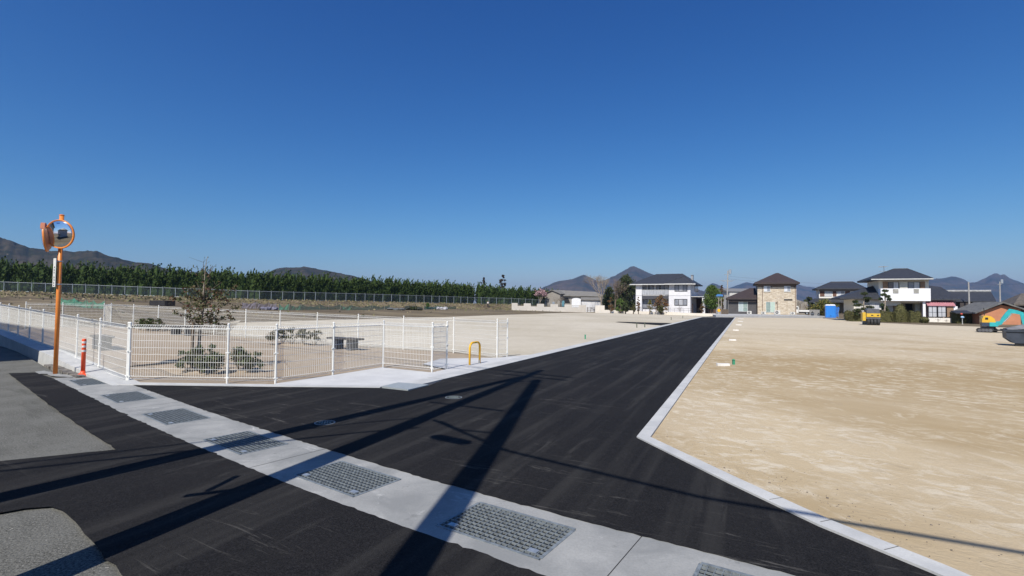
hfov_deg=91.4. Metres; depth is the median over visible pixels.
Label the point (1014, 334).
waste skip
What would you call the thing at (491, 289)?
hedge conifer
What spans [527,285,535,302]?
hedge conifer
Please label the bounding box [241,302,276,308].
garden net
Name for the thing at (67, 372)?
kerb stone
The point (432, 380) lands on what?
kerb
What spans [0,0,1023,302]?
sky
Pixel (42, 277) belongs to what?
hedge conifer
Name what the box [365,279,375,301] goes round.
hedge conifer
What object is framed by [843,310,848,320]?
clipped hedge
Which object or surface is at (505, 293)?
hedge conifer
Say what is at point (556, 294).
grey shed
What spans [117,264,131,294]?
hedge conifer
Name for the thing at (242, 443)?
drain grate
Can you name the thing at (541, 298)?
hedge conifer
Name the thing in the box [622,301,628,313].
garden shrub
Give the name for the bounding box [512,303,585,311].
boundary wall
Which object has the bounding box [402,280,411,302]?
hedge conifer
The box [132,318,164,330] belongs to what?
evergreen bush
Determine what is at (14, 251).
hill
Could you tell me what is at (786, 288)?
window
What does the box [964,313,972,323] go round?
clipped hedge
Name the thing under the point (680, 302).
window
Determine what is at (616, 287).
bare tree
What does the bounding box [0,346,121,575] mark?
street
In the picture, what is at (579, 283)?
mountain
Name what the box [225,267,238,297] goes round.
hedge conifer
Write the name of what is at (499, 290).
hedge conifer
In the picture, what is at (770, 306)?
window
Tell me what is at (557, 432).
new road
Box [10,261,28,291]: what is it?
hedge conifer
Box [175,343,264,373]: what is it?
evergreen bush
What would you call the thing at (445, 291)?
hedge conifer
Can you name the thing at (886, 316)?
clipped hedge
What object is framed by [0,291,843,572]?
ground
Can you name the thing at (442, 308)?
plastic cover
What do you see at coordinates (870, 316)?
road roller
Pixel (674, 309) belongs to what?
garden railing
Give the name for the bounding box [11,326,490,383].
park ground
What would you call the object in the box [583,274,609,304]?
bare tree
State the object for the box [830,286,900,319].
garage wing
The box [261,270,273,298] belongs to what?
hedge conifer
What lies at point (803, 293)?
mountain
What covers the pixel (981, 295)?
tiled house
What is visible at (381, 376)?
apron
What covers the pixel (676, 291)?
white house
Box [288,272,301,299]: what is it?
hedge conifer
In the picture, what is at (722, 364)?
concrete bar
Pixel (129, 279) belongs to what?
hedge conifer
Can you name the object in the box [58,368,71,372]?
kerb stone
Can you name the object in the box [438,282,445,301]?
hedge conifer
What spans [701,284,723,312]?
garden pine
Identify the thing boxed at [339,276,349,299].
hedge conifer
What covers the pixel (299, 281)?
hedge conifer
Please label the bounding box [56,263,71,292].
hedge conifer
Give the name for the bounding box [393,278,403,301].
hedge conifer
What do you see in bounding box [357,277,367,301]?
hedge conifer
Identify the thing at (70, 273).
hedge conifer
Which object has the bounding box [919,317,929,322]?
clipped hedge
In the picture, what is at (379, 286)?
hedge conifer
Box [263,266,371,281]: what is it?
hill
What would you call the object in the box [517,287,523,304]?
hedge conifer
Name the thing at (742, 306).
window
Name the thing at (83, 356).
delineator post
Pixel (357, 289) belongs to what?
hedge conifer
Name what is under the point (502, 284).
cypress
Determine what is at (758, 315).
house pad
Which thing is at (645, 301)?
window
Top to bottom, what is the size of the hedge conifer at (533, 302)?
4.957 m
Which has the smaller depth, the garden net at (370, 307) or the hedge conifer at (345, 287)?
the garden net at (370, 307)
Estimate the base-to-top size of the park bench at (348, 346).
0.450 m
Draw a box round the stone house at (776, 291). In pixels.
[753,273,799,314]
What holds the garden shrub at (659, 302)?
on the cream lot at (529, 334)
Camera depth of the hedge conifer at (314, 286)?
108.40 m
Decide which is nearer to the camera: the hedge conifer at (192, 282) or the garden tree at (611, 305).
the hedge conifer at (192, 282)
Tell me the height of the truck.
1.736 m
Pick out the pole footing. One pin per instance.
(51, 373)
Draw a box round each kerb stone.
[44,364,52,368]
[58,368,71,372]
[61,370,76,377]
[69,373,84,377]
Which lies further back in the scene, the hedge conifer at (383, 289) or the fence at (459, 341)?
the hedge conifer at (383, 289)
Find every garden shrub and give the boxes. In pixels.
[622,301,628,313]
[636,297,639,313]
[647,300,652,313]
[653,294,667,314]
[657,305,663,314]
[699,303,704,312]
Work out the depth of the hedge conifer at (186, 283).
99.59 m
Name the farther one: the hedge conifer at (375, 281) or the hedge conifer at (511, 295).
the hedge conifer at (511, 295)
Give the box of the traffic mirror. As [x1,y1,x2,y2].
[40,214,74,373]
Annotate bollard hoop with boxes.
[469,341,480,364]
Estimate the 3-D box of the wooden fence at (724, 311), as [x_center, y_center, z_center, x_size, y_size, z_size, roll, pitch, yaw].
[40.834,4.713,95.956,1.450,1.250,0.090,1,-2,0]
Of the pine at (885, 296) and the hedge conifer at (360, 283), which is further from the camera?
the hedge conifer at (360, 283)
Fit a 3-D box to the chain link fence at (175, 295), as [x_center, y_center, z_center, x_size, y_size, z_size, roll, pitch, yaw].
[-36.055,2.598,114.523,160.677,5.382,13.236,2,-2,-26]
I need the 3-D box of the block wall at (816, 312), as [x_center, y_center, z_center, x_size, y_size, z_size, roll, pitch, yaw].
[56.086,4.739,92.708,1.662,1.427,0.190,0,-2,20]
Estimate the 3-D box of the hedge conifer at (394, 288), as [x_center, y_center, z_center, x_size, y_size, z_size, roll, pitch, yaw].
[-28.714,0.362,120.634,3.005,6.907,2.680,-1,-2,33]
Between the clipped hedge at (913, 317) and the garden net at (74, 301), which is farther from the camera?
the clipped hedge at (913, 317)
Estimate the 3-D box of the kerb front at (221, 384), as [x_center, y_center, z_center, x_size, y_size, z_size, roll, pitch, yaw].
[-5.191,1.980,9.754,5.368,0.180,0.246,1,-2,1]
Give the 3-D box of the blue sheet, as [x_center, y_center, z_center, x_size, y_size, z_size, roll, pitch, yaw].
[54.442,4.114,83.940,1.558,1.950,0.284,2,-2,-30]
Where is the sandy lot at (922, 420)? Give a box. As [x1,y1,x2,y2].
[652,317,1023,575]
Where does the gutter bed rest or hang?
on the ground at (38, 302)
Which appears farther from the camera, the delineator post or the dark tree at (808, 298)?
the dark tree at (808, 298)
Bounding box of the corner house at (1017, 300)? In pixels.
[1001,293,1023,322]
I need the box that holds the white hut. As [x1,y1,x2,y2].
[572,297,604,311]
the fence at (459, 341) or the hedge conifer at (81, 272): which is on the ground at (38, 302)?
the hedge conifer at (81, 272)
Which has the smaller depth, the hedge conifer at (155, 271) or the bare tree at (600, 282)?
the hedge conifer at (155, 271)
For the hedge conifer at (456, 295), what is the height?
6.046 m
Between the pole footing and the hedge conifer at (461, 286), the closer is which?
the pole footing
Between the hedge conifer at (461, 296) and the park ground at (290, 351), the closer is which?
the park ground at (290, 351)
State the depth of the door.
80.41 m
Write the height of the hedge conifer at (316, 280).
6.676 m
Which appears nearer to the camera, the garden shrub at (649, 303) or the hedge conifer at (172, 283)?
the hedge conifer at (172, 283)
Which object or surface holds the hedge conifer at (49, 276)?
on the ground at (38, 302)
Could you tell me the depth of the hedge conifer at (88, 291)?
96.29 m
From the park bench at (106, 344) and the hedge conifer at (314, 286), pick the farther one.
the hedge conifer at (314, 286)
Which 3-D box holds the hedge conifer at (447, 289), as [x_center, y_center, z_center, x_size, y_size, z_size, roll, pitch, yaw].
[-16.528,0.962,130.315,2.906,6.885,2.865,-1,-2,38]
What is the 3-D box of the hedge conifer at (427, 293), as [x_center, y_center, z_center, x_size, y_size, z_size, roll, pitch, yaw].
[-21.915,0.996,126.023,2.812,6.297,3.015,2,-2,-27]
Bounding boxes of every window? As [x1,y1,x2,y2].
[643,299,656,308]
[660,285,668,289]
[674,299,686,305]
[675,285,686,290]
[738,302,747,311]
[763,286,770,291]
[766,302,774,311]
[784,286,790,291]
[825,291,831,296]
[837,291,844,295]
[870,303,879,308]
[888,282,898,288]
[908,282,919,287]
[928,306,936,316]
[937,306,945,316]
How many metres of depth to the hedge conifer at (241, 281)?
101.50 m
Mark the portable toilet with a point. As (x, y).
(830, 311)
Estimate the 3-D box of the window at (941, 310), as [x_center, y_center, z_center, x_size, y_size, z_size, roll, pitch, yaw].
[55.254,3.006,64.283,0.855,1.477,0.067,0,-2,24]
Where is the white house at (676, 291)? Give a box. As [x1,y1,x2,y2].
[630,274,706,312]
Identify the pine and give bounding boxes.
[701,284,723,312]
[852,292,874,315]
[878,289,891,311]
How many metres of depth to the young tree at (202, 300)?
12.02 m
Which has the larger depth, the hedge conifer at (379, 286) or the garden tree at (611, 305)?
the hedge conifer at (379, 286)
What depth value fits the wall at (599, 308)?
106.58 m
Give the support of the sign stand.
on the house pad
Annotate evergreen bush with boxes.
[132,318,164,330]
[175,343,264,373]
[265,327,322,344]
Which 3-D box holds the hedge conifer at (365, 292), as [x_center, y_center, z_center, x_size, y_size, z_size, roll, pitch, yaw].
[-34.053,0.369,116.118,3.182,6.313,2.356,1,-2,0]
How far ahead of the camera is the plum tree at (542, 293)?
139.94 m
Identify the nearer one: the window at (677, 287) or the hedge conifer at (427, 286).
the window at (677, 287)
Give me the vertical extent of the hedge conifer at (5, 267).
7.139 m
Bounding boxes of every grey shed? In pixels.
[545,290,564,306]
[560,290,600,306]
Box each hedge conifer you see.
[0,255,18,290]
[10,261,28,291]
[13,259,34,290]
[20,261,40,291]
[27,265,44,291]
[35,258,52,291]
[43,265,53,292]
[49,265,65,291]
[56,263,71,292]
[65,260,79,292]
[71,265,84,293]
[74,260,95,293]
[83,260,104,293]
[88,268,102,293]
[96,263,112,293]
[103,266,116,293]
[110,265,127,293]
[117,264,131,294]
[123,266,138,295]
[130,263,146,295]
[136,265,151,294]
[145,267,160,295]
[149,262,168,295]
[158,269,167,293]
[164,267,177,293]
[167,264,182,294]
[176,267,190,294]
[181,268,196,294]
[187,271,199,294]
[196,268,210,293]
[198,266,212,296]
[208,271,221,297]
[212,268,225,298]
[219,266,234,297]
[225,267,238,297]
[229,272,244,297]
[233,271,249,298]
[245,271,257,298]
[248,268,261,299]
[253,270,267,299]
[253,271,268,298]
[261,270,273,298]
[267,270,281,299]
[273,274,284,299]
[278,275,289,299]
[284,270,299,299]
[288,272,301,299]
[296,274,307,300]
[300,275,311,300]
[307,275,317,300]
[311,273,322,300]
[318,274,329,300]
[323,272,335,299]
[326,275,337,299]
[332,277,343,300]
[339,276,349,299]
[343,276,355,300]
[348,279,358,300]
[352,276,362,300]
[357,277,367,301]
[362,277,371,301]
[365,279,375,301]
[371,275,382,301]
[377,277,386,300]
[380,283,389,300]
[384,277,393,301]
[389,275,398,301]
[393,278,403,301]
[398,278,407,301]
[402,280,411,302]
[406,278,415,302]
[411,281,419,301]
[414,280,422,302]
[417,280,426,302]
[422,279,430,301]
[426,280,434,302]
[429,280,437,302]
[434,280,443,302]
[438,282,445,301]
[441,283,449,300]
[445,279,455,300]
[449,282,456,301]
[452,283,461,303]
[457,283,464,303]
[460,283,467,302]
[462,282,471,303]
[467,282,474,302]
[471,285,477,301]
[476,282,486,302]
[481,283,488,303]
[483,285,492,303]
[488,283,496,303]
[492,286,499,303]
[496,284,505,303]
[499,287,507,304]
[504,288,510,304]
[508,288,513,304]
[511,285,518,302]
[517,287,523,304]
[520,286,527,304]
[524,289,531,302]
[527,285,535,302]
[531,291,537,304]
[537,287,543,303]
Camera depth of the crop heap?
83.04 m
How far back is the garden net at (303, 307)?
66.56 m
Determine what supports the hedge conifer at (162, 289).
on the ground at (38, 302)
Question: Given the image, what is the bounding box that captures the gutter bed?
[306,470,710,575]
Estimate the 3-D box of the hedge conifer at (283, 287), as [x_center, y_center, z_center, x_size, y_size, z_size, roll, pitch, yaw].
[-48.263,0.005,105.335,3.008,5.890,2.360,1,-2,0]
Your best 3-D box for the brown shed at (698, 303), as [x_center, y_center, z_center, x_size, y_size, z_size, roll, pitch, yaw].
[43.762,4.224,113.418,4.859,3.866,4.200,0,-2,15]
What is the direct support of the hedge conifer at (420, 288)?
on the ground at (38, 302)
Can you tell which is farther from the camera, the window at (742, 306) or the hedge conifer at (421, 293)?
the hedge conifer at (421, 293)
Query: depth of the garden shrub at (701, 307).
99.82 m
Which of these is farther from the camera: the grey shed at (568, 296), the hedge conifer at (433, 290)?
the grey shed at (568, 296)
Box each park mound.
[131,363,266,372]
[132,364,180,369]
[272,343,312,345]
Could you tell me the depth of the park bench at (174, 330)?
21.83 m
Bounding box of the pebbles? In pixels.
[667,371,1022,561]
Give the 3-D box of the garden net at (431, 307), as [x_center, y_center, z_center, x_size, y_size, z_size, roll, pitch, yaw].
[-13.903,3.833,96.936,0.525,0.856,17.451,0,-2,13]
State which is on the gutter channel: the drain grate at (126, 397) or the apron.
the drain grate at (126, 397)
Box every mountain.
[507,266,709,304]
[731,282,815,305]
[929,273,1023,301]
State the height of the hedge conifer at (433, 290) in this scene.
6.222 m
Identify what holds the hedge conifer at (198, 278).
on the ground at (38, 302)
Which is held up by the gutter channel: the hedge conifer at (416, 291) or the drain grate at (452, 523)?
the drain grate at (452, 523)
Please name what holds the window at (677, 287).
in the white house at (676, 291)
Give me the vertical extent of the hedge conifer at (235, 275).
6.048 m
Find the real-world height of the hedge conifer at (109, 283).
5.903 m
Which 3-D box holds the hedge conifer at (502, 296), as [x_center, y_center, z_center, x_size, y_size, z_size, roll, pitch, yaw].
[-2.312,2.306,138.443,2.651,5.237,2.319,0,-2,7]
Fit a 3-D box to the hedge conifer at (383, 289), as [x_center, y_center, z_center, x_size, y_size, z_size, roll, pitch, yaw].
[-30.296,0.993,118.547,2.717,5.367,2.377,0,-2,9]
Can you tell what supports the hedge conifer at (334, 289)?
on the ground at (38, 302)
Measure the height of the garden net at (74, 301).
1.307 m
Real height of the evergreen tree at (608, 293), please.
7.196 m
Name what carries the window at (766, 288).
in the stone house at (776, 291)
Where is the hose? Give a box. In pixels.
[130,357,183,366]
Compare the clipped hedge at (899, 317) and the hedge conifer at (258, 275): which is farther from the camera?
the hedge conifer at (258, 275)
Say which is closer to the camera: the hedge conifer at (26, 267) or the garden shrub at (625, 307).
the hedge conifer at (26, 267)
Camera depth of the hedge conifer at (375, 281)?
117.13 m
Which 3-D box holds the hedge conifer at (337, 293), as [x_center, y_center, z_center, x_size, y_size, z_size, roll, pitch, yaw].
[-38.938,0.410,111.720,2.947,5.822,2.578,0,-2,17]
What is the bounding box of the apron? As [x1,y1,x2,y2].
[275,367,471,385]
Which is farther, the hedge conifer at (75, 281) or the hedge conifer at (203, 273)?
the hedge conifer at (203, 273)
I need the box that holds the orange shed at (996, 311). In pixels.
[950,302,1023,324]
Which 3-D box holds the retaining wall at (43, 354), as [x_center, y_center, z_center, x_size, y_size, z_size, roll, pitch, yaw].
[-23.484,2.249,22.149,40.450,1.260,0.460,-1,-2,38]
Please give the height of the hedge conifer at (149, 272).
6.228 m
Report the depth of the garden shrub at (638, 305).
102.90 m
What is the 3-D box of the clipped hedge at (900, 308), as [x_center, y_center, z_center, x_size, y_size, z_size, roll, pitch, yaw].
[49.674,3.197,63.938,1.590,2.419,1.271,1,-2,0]
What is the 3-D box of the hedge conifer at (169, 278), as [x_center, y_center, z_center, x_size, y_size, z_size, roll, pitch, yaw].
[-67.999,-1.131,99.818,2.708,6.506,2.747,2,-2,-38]
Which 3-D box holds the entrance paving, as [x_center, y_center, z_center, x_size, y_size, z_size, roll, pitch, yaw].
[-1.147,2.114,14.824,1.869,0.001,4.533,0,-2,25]
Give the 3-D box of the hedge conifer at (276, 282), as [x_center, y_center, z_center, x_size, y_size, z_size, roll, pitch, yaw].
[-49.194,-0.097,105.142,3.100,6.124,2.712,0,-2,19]
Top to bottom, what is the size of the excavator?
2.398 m
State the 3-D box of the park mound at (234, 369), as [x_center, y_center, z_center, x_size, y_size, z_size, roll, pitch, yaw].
[-7.514,1.929,12.377,3.430,0.165,2.402,1,-2,0]
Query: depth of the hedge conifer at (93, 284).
95.99 m
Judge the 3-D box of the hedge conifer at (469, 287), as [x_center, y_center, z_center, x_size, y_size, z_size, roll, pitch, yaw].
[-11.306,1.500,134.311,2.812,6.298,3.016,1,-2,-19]
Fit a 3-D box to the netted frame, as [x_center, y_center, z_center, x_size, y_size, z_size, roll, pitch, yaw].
[-45.117,1.997,64.543,2.227,0.750,1.660,0,-2,8]
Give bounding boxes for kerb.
[405,317,700,384]
[637,317,970,575]
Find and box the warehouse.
[716,288,745,312]
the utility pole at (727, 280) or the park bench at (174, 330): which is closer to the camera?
the park bench at (174, 330)
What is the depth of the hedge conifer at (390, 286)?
118.83 m
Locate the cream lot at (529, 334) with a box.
[225,312,709,357]
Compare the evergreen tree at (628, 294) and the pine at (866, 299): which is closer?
the pine at (866, 299)
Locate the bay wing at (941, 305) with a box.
[920,286,960,321]
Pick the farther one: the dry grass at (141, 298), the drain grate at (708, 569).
the dry grass at (141, 298)
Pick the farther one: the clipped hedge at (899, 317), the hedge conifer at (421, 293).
the hedge conifer at (421, 293)
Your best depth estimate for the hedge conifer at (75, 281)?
95.79 m
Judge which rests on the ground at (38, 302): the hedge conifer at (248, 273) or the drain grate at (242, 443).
the hedge conifer at (248, 273)
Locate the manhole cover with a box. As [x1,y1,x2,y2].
[314,420,334,424]
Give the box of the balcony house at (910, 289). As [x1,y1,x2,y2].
[857,266,932,316]
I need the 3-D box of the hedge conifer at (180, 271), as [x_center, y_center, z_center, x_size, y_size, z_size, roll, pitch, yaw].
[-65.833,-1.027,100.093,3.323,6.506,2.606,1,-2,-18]
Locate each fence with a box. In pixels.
[0,281,546,305]
[0,302,129,379]
[25,302,508,357]
[127,320,447,383]
[721,309,727,313]
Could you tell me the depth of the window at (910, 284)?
66.45 m
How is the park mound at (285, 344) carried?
on the park ground at (290, 351)
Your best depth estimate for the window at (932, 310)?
64.64 m
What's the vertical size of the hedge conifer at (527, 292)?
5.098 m
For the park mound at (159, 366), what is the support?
on the park ground at (290, 351)
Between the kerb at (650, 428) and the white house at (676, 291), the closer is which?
the kerb at (650, 428)
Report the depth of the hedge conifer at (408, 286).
122.75 m
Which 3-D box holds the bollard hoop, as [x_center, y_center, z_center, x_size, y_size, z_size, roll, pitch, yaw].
[-1.013,1.801,13.631,0.088,0.694,0.621,0,-2,27]
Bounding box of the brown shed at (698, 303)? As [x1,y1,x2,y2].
[696,298,715,312]
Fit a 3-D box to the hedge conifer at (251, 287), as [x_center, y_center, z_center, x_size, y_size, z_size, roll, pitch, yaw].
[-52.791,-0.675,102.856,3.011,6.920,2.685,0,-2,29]
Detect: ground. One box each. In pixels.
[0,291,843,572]
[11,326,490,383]
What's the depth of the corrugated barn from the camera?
117.57 m
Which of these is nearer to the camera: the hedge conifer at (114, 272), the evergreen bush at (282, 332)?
the evergreen bush at (282, 332)
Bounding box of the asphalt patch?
[0,372,544,575]
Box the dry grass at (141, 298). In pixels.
[0,290,561,316]
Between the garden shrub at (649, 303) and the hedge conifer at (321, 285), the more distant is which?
the hedge conifer at (321, 285)
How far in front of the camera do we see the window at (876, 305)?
67.76 m
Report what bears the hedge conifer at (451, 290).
on the ground at (38, 302)
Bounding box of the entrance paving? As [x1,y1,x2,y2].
[424,355,526,368]
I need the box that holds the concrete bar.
[716,363,729,365]
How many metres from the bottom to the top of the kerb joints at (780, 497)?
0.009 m
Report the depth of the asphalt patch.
3.83 m
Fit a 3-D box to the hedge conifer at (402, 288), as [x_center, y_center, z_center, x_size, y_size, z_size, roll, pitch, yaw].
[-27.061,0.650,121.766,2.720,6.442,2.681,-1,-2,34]
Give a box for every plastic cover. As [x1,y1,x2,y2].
[260,307,277,309]
[436,307,447,309]
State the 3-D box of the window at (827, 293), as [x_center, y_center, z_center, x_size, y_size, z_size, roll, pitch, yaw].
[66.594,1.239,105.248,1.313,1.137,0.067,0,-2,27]
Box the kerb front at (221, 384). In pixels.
[116,382,381,389]
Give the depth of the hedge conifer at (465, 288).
133.12 m
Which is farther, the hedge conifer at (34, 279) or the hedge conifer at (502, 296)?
the hedge conifer at (502, 296)
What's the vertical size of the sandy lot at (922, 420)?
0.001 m
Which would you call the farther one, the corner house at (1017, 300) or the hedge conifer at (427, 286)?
the hedge conifer at (427, 286)
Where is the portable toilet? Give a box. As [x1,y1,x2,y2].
[823,304,836,318]
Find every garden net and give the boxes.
[61,298,105,308]
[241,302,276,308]
[278,304,339,309]
[340,305,389,309]
[424,306,455,308]
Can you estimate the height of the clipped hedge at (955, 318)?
1.510 m
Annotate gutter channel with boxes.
[53,376,795,575]
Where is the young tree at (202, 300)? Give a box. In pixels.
[167,256,242,367]
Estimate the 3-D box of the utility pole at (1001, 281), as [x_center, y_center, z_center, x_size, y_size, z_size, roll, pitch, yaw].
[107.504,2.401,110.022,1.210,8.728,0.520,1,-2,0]
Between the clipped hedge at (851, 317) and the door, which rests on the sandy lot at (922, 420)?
the clipped hedge at (851, 317)
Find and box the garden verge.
[837,318,1021,326]
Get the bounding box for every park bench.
[90,334,114,350]
[166,325,197,335]
[326,337,363,350]
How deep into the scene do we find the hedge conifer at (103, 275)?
96.38 m
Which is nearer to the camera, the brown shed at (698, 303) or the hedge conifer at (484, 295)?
the brown shed at (698, 303)
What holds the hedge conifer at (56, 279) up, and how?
on the ground at (38, 302)
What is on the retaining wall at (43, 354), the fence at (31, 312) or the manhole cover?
the fence at (31, 312)
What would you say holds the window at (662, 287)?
in the white house at (676, 291)
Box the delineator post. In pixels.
[79,339,86,375]
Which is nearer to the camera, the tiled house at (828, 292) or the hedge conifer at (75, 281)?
the hedge conifer at (75, 281)
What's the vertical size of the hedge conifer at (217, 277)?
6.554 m
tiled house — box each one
[809,281,865,316]
[947,290,995,307]
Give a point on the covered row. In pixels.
(401, 309)
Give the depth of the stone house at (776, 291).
98.71 m
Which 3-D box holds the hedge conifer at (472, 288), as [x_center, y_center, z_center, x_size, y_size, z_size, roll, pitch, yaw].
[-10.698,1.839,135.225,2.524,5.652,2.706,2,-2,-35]
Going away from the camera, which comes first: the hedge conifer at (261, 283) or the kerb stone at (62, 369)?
the kerb stone at (62, 369)
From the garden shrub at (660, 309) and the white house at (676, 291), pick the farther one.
the white house at (676, 291)
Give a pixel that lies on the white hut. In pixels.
(592, 302)
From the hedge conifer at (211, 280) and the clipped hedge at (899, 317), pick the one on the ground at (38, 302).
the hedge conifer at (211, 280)
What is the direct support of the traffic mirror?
on the pole footing
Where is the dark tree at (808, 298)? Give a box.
[803,296,815,314]
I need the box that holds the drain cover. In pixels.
[382,382,428,390]
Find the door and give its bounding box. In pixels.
[827,307,834,316]
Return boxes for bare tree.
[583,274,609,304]
[609,280,628,309]
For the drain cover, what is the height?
0.036 m
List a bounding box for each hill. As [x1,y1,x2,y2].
[0,237,196,292]
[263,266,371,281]
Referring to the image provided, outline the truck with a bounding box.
[796,306,808,314]
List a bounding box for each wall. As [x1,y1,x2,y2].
[0,329,138,384]
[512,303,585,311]
[595,305,712,315]
[809,310,819,315]
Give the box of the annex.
[726,288,756,313]
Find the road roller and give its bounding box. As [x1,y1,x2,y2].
[861,308,879,324]
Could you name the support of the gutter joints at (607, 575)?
on the gutter channel
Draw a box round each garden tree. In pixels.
[607,297,613,312]
[615,298,623,312]
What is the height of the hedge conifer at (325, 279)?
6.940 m
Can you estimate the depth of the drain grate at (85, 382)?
9.94 m
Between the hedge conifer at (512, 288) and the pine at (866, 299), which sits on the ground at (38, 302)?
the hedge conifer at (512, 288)
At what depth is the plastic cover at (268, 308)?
63.39 m
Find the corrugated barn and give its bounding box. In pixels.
[796,300,807,314]
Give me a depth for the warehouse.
137.89 m
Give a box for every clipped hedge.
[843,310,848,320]
[847,310,861,321]
[880,310,895,321]
[892,311,907,321]
[893,304,906,312]
[906,310,921,322]
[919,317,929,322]
[949,312,966,323]
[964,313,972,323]
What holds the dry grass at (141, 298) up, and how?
on the ground at (38, 302)
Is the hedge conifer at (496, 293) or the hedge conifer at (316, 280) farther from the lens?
the hedge conifer at (496, 293)
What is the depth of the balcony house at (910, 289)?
66.61 m
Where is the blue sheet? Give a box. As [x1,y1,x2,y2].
[836,307,838,317]
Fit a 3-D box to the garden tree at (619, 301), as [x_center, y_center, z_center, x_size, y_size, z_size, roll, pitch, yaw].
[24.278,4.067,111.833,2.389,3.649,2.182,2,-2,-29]
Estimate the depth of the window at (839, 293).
104.26 m
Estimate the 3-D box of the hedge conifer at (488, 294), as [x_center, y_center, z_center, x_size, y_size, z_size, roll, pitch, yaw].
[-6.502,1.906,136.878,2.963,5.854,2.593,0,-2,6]
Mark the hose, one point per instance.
(155, 364)
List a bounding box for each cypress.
[499,275,505,288]
[720,285,723,309]
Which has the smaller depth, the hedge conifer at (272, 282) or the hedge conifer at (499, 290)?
the hedge conifer at (272, 282)
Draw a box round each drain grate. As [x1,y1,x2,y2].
[68,378,106,385]
[100,391,155,402]
[141,408,210,424]
[203,431,288,454]
[293,461,400,496]
[436,502,575,559]
[693,562,752,575]
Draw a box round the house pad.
[711,313,824,317]
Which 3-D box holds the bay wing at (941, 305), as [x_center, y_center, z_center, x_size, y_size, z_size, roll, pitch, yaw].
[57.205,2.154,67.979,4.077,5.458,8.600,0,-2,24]
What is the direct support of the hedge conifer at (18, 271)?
on the ground at (38, 302)
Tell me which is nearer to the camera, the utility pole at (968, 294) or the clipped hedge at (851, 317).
the clipped hedge at (851, 317)
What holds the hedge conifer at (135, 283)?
on the ground at (38, 302)
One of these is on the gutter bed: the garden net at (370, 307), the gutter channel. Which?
the gutter channel
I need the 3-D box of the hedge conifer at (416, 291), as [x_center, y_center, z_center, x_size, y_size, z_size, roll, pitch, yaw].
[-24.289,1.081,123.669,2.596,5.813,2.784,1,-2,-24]
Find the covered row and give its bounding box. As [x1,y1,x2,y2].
[387,308,404,310]
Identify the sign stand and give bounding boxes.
[716,294,722,308]
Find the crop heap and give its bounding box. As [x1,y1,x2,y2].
[404,306,422,309]
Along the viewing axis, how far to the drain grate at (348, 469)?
4.68 m
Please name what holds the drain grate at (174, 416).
on the gutter channel
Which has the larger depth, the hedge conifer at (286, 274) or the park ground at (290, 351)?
the hedge conifer at (286, 274)
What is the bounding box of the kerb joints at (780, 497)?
[429,360,897,549]
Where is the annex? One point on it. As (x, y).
(743, 302)
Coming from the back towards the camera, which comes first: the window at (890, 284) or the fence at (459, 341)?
the window at (890, 284)
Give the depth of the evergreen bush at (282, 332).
19.10 m
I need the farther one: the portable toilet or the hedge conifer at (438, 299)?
the hedge conifer at (438, 299)
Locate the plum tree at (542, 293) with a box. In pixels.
[534,288,548,301]
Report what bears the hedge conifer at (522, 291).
on the ground at (38, 302)
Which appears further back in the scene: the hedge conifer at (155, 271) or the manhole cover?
the hedge conifer at (155, 271)
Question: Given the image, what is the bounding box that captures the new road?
[135,317,936,575]
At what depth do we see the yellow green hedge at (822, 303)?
103.60 m
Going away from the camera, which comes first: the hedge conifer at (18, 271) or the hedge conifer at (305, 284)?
the hedge conifer at (18, 271)
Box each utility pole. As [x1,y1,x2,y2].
[720,269,733,308]
[968,282,969,303]
[997,279,1002,301]
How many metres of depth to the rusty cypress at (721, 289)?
104.92 m
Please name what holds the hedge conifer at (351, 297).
on the ground at (38, 302)
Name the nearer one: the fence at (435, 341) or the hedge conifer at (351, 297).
the fence at (435, 341)
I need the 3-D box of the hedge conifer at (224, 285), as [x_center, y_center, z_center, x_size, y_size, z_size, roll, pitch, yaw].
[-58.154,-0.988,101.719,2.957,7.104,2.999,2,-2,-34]
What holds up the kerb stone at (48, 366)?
on the street
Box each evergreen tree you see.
[602,286,616,309]
[613,273,635,309]
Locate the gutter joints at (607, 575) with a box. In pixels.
[118,407,641,575]
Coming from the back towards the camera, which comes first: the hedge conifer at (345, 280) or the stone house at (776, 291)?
the hedge conifer at (345, 280)
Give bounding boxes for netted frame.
[149,300,174,305]
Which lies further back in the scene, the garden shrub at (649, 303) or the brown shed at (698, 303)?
the brown shed at (698, 303)
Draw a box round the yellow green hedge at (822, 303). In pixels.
[806,298,839,315]
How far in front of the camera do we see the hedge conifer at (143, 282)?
97.84 m
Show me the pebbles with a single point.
(852, 503)
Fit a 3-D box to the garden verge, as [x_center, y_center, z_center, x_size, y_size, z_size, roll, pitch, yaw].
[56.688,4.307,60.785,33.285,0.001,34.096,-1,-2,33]
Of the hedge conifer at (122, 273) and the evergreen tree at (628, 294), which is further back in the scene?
the evergreen tree at (628, 294)
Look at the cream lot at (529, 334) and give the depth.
31.59 m
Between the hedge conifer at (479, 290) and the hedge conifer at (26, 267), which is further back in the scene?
the hedge conifer at (479, 290)
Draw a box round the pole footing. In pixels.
[35,371,72,376]
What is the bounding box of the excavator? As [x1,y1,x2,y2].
[976,308,1023,332]
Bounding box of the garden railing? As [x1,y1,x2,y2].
[606,306,708,312]
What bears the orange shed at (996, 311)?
on the garden verge
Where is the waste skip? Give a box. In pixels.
[1000,325,1023,345]

